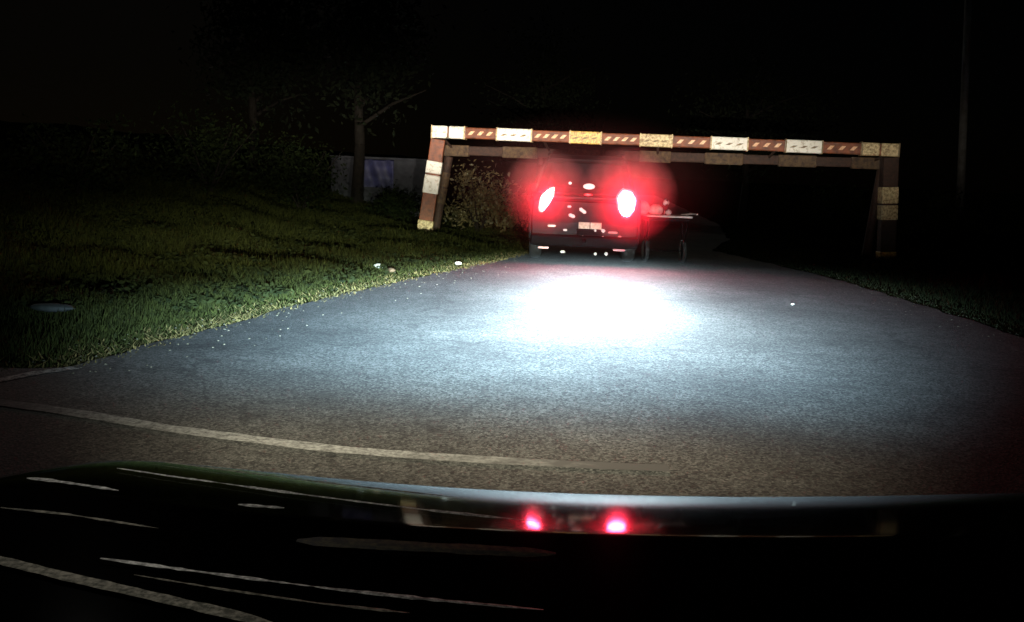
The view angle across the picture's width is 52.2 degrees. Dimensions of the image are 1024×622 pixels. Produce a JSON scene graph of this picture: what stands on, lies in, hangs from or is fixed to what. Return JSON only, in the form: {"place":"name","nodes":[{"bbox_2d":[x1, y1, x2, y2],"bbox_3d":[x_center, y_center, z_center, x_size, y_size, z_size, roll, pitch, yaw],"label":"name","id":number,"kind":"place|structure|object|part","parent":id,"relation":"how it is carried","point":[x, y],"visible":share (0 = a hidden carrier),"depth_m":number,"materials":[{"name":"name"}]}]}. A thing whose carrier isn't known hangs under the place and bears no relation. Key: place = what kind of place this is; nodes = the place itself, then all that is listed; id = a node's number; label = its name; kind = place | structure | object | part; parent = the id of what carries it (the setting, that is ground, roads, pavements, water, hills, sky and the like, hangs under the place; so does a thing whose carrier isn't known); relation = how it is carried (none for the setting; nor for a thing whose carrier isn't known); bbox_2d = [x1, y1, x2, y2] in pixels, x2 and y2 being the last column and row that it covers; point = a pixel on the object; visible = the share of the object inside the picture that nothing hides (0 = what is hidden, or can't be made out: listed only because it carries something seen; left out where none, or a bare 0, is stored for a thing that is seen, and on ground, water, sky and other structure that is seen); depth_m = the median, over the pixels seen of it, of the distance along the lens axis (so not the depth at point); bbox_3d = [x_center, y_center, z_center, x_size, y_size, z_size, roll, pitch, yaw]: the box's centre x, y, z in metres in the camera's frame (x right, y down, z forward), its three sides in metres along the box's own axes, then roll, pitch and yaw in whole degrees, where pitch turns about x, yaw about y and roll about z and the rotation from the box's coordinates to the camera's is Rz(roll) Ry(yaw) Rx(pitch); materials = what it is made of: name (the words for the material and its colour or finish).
{"place":"outdoors","nodes":[
{"label":"outdoors","id":0,"kind":"place"},
{"bbox_2d":[0,195,1023,496],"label":"road","id":1,"kind":"structure","parent":0,"point":[704,369],"depth_m":6.59,"materials":[{"name":"grey asphalt"}]},
{"bbox_2d":[0,366,78,381],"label":"road marking","id":2,"kind":"object","parent":1,"relation":"on","point":[26,374],"visible":1,"depth_m":6.38,"materials":[{"name":"white paint"}]},
{"bbox_2d":[0,399,670,471],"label":"road marking","id":3,"kind":"object","parent":1,"relation":"on","point":[319,446],"visible":1,"depth_m":4.98,"materials":[{"name":"white paint"}]},
{"bbox_2d":[0,460,1023,621],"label":"black car","id":4,"kind":"object","parent":1,"relation":"on","point":[127,541],"visible":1,"depth_m":1.26,"materials":[{"name":"black paint"}]},
{"bbox_2d":[7,239,1023,390],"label":"gravel","id":5,"kind":"structure","parent":1,"relation":"on","point":[455,280],"depth_m":10.71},
{"bbox_2d":[529,151,640,261],"bbox_3d":[1.155,-1.782,17.461,1.764,1.671,4.206,3,8,1],"label":"car","id":6,"kind":"object","parent":1,"relation":"on","point":[591,201],"visible":1,"depth_m":15.58,"materials":[{"name":"paint"}]},
{"bbox_3d":[1.119,-2.022,15.649,1.160,0.367,0.144,3,8,1],"label":"rear window","id":7,"kind":"part","parent":6,"relation":"part of","materials":[{"name":"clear glass"}]},
{"bbox_2d":[641,198,697,262],"bbox_3d":[2.506,-1.295,16.728,0.894,1.014,0.880,2,8,-4],"label":"handcart","id":8,"kind":"object","parent":1,"relation":"on","point":[681,250],"visible":0.99,"depth_m":16.45,"materials":[{"name":"grey metal"}]},
{"bbox_2d":[641,200,649,214],"bbox_3d":[2.043,-1.621,16.416,0.248,0.229,0.208,2,8,0],"label":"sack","id":9,"kind":"object","parent":8,"relation":"on","point":[645,207],"visible":0.61,"depth_m":16.34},
{"bbox_2d":[0,120,1023,367],"bbox_3d":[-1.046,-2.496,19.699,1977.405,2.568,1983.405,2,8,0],"label":"ground","id":10,"kind":"structure","parent":0,"point":[772,208],"depth_m":40.15,"materials":[{"name":"green plant"}]},
{"bbox_2d":[0,98,169,198],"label":"bush","id":11,"kind":"object","parent":10,"relation":"on","point":[65,156],"visible":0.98,"depth_m":15.60,"materials":[{"name":"green plant"}]},
{"bbox_2d":[126,87,300,193],"bbox_3d":[-5.390,-3.065,18.770,3.048,1.995,2.734,2,8,0],"label":"bush","id":12,"kind":"object","parent":10,"relation":"on","point":[214,157],"visible":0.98,"depth_m":18.66,"materials":[{"name":"green plant"}]},
{"bbox_2d":[167,0,331,176],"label":"tree","id":13,"kind":"object","parent":10,"relation":"on","point":[250,78],"visible":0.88,"depth_m":25.31,"materials":[{"name":"green plant"}]},
{"bbox_2d":[0,124,528,367],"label":"grass","id":14,"kind":"structure","parent":10,"relation":"on","point":[126,314],"depth_m":13.53,"materials":[{"name":"green plant"}]},
{"bbox_2d":[28,303,75,311],"bbox_3d":[-3.780,-0.029,8.581,0.398,0.072,0.162,2,8,0],"label":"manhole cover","id":15,"kind":"object","parent":14,"relation":"on","point":[51,307],"visible":0.98,"depth_m":8.53,"materials":[{"name":"grey metal"}]},
{"bbox_2d":[0,243,544,370],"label":"dry grass","id":16,"kind":"structure","parent":10,"relation":"on","point":[171,337],"depth_m":8.93,"materials":[{"name":"green plant"}]},
{"bbox_2d":[231,120,359,212],"bbox_3d":[-4.341,-2.845,20.694,2.426,1.831,2.577,2,8,0],"label":"bush","id":17,"kind":"object","parent":10,"relation":"on","point":[311,174],"visible":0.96,"depth_m":20.47,"materials":[{"name":"green plant"}]},
{"bbox_2d":[249,0,454,202],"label":"tree","id":18,"kind":"object","parent":10,"relation":"on","point":[354,45],"visible":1,"depth_m":23.11,"materials":[{"name":"green plant"}]},
{"bbox_2d":[329,155,427,217],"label":"wall","id":19,"kind":"structure","parent":10,"relation":"on","point":[381,173],"depth_m":25.29,"materials":[{"name":"concrete"}]},
{"bbox_2d":[365,177,420,222],"bbox_3d":[-2.499,-2.366,22.312,1.208,1.084,1.505,-1,9,-27],"label":"bush","id":20,"kind":"object","parent":10,"relation":"on","point":[392,204],"visible":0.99,"depth_m":22.20,"materials":[{"name":"green plant"}]},
{"bbox_2d":[443,159,521,232],"bbox_3d":[-0.653,-2.371,21.866,2.274,1.603,1.519,2,8,0],"label":"bush","id":21,"kind":"object","parent":10,"relation":"on","point":[483,202],"visible":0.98,"depth_m":21.73,"materials":[{"name":"green plant"}]},
{"bbox_2d":[489,178,532,231],"bbox_3d":[0.247,-2.353,23.468,1.482,1.279,1.559,1,8,-14],"label":"bush","id":22,"kind":"object","parent":10,"relation":"on","point":[523,208],"visible":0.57,"depth_m":23.27,"materials":[{"name":"green plant"}]},
{"bbox_2d":[465,6,616,191],"bbox_3d":[1.170,-7.551,39.418,5.861,7.542,7.470,2,8,0],"label":"tree","id":23,"kind":"object","parent":10,"relation":"on","point":[544,88],"visible":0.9,"depth_m":38.98,"materials":[{"name":"green plant"}]},
{"bbox_2d":[417,125,900,260],"bbox_3d":[2.691,-2.254,20.122,9.107,2.291,0.834,3,8,7],"label":"height limit gantry","id":24,"kind":"object","parent":10,"relation":"on","point":[884,205],"visible":0.96,"depth_m":19.85,"materials":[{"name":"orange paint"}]},
{"bbox_2d":[664,42,846,222],"bbox_3d":[7.563,-5.677,33.533,5.889,5.885,5.730,7,9,33],"label":"tree","id":25,"kind":"object","parent":10,"relation":"on","point":[746,182],"visible":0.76,"depth_m":33.35,"materials":[{"name":"green plant"}]},
{"bbox_2d":[793,170,914,238],"bbox_3d":[8.600,-2.722,26.856,2.804,1.963,3.279,2,8,0],"label":"bush","id":26,"kind":"object","parent":10,"relation":"on","point":[835,221],"visible":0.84,"depth_m":26.77,"materials":[{"name":"green plant"}]},
{"bbox_2d":[713,226,1023,337],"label":"grass","id":27,"kind":"structure","parent":10,"relation":"on","point":[951,269],"depth_m":17.80,"materials":[{"name":"green plant"}]},
{"bbox_2d":[875,184,1011,252],"bbox_3d":[9.085,-1.910,22.147,2.687,1.550,2.346,-2,9,-31],"label":"bush","id":28,"kind":"object","parent":10,"relation":"on","point":[940,224],"visible":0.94,"depth_m":21.81,"materials":[{"name":"green plant"}]},
{"bbox_2d":[954,0,971,237],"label":"utility pole","id":29,"kind":"object","parent":10,"relation":"on","point":[961,165],"visible":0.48,"depth_m":26.44,"materials":[{"name":"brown wood"}]},
{"bbox_2d":[0,0,1023,193],"label":"sky","id":30,"kind":"structure","parent":0,"point":[896,65],"materials":[{"name":"black"}]},
{"bbox_2d":[649,204,662,214],"bbox_3d":[2.262,-1.588,16.422,0.230,0.178,0.156,2,8,0],"label":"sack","id":31,"kind":"object","parent":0,"point":[656,209],"visible":0.85,"depth_m":16.37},
{"bbox_2d":[664,209,671,214],"bbox_3d":[2.448,-1.549,16.427,0.120,0.113,0.116,2,8,0],"label":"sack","id":32,"kind":"object","parent":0,"point":[668,212],"visible":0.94,"depth_m":16.38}
]}

